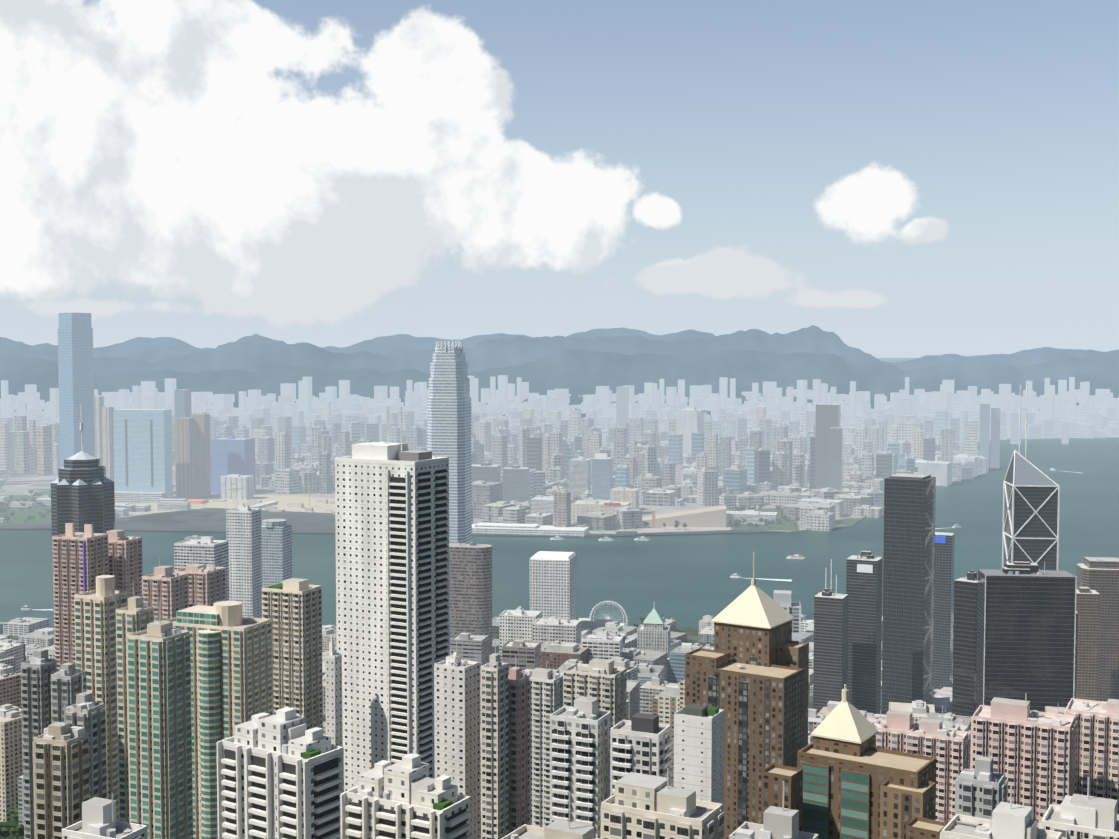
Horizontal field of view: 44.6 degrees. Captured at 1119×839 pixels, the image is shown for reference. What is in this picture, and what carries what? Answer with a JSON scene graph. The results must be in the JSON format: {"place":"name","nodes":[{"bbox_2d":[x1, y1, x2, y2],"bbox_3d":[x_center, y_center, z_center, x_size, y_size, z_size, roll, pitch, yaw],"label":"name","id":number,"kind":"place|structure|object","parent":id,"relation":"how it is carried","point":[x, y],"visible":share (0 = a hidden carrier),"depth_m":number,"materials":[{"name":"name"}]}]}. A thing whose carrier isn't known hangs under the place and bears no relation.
{"place":"outdoors","nodes":[
{"label":"outdoors","id":0,"kind":"place"},
{"bbox_2d":[0,628,881,838],"bbox_3d":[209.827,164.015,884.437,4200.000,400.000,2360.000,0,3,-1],"label":"island terrain","id":1,"kind":"structure","parent":0,"point":[692,635],"depth_m":1852.62,"materials":[{"name":"green plant"}]},
{"bbox_2d":[0,614,1065,824],"bbox_3d":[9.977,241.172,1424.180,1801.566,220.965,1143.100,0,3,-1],"label":"city buildings","id":2,"kind":"structure","parent":1,"relation":"on","point":[655,682],"depth_m":1187.62,"materials":[{"name":"grey concrete"}]},
{"bbox_2d":[21,406,1118,838],"bbox_3d":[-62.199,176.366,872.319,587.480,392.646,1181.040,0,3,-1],"label":"high-rise buildings","id":3,"kind":"structure","parent":1,"relation":"on","point":[183,700],"depth_m":555.52,"materials":[{"name":"beige concrete"}]},
{"bbox_2d":[51,341,1118,716],"bbox_3d":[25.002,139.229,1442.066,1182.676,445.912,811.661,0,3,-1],"label":"skyscrapers","id":4,"kind":"structure","parent":1,"relation":"on","point":[1035,625],"depth_m":1395.40,"materials":[{"name":"grey glass"}]},
{"bbox_2d":[589,601,627,625],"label":"observation wheel","id":5,"kind":"object","parent":1,"relation":"on","point":[611,618],"visible":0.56,"depth_m":1968.28,"materials":[{"name":"white metal"}]},
{"bbox_2d":[0,325,1118,418],"bbox_3d":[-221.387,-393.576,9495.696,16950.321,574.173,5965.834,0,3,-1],"label":"mountain terrain","id":6,"kind":"structure","parent":0,"point":[578,364],"depth_m":9135.55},
{"bbox_2d":[0,358,1118,627],"bbox_3d":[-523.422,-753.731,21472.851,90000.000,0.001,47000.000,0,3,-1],"label":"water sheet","id":7,"kind":"object","parent":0,"point":[684,580],"depth_m":2697.80,"materials":[{"name":"teal liquid"}]},
{"bbox_2d":[21,603,52,609],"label":"speed boat","id":8,"kind":"object","parent":7,"relation":"on","point":[26,607],"visible":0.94,"depth_m":2111.04,"materials":[{"name":"white"}]},
{"bbox_2d":[184,534,202,539],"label":"boat","id":9,"kind":"object","parent":7,"relation":"on","point":[194,537],"visible":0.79,"depth_m":2879.23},
{"bbox_2d":[550,536,563,539],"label":"ferry","id":10,"kind":"object","parent":7,"relation":"on","point":[557,538],"visible":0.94,"depth_m":2873.20,"materials":[{"name":"white metal"}]},
{"bbox_2d":[598,535,614,540],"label":"ferry","id":11,"kind":"object","parent":7,"relation":"on","point":[606,539],"visible":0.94,"depth_m":2862.18,"materials":[{"name":"white metal"}]},
{"bbox_2d":[634,535,649,540],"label":"ferry","id":12,"kind":"object","parent":7,"relation":"on","point":[643,539],"visible":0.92,"depth_m":2864.02,"materials":[{"name":"white metal"}]},
{"bbox_2d":[730,572,791,580],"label":"launch","id":13,"kind":"object","parent":7,"relation":"on","point":[734,575],"visible":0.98,"depth_m":2396.28,"materials":[{"name":"white"}]},
{"bbox_2d":[786,553,806,558],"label":"ferry","id":14,"kind":"object","parent":7,"relation":"on","point":[795,556],"visible":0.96,"depth_m":2618.49,"materials":[{"name":"white metal"}]},
{"bbox_2d":[935,523,961,528],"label":"ferry","id":15,"kind":"object","parent":7,"relation":"on","point":[956,525],"visible":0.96,"depth_m":3065.21,"materials":[{"name":"white metal"}]},
{"bbox_2d":[0,436,1118,537],"bbox_3d":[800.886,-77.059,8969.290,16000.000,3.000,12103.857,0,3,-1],"label":"land","id":16,"kind":"structure","parent":0,"point":[209,519],"depth_m":3212.63,"materials":[{"name":"grey concrete"}]},
{"bbox_2d":[0,496,589,620],"bbox_3d":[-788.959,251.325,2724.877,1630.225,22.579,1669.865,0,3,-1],"label":"waterfront sheds","id":17,"kind":"object","parent":16,"relation":"on","point":[123,509],"visible":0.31,"depth_m":3376.51,"materials":[{"name":"white concrete"}]},
{"bbox_2d":[0,472,798,532],"bbox_3d":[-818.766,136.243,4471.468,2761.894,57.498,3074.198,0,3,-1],"label":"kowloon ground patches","id":18,"kind":"object","parent":16,"relation":"on","point":[305,504],"visible":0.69,"depth_m":3388.59,"materials":[{"name":"beige concrete"}]},
{"bbox_2d":[0,490,799,838],"bbox_3d":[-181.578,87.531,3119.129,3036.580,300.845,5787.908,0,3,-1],"label":"park trees","id":19,"kind":"object","parent":16,"relation":"on","point":[6,832],"visible":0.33,"depth_m":3094.48,"materials":[{"name":"green plant"}]},
{"bbox_2d":[0,313,1089,536],"bbox_3d":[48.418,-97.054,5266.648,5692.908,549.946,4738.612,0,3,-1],"label":"city buildings","id":20,"kind":"structure","parent":16,"relation":"on","point":[131,449],"depth_m":3678.06,"materials":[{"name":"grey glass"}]},
{"bbox_2d":[0,380,1118,530],"bbox_3d":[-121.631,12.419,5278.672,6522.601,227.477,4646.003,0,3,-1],"label":"distant city buildings","id":21,"kind":"structure","parent":16,"relation":"on","point":[771,459],"depth_m":4343.94,"materials":[{"name":"grey concrete"}]},
{"bbox_2d":[0,0,1118,357],"label":"sky","id":22,"kind":"structure","parent":0,"point":[891,178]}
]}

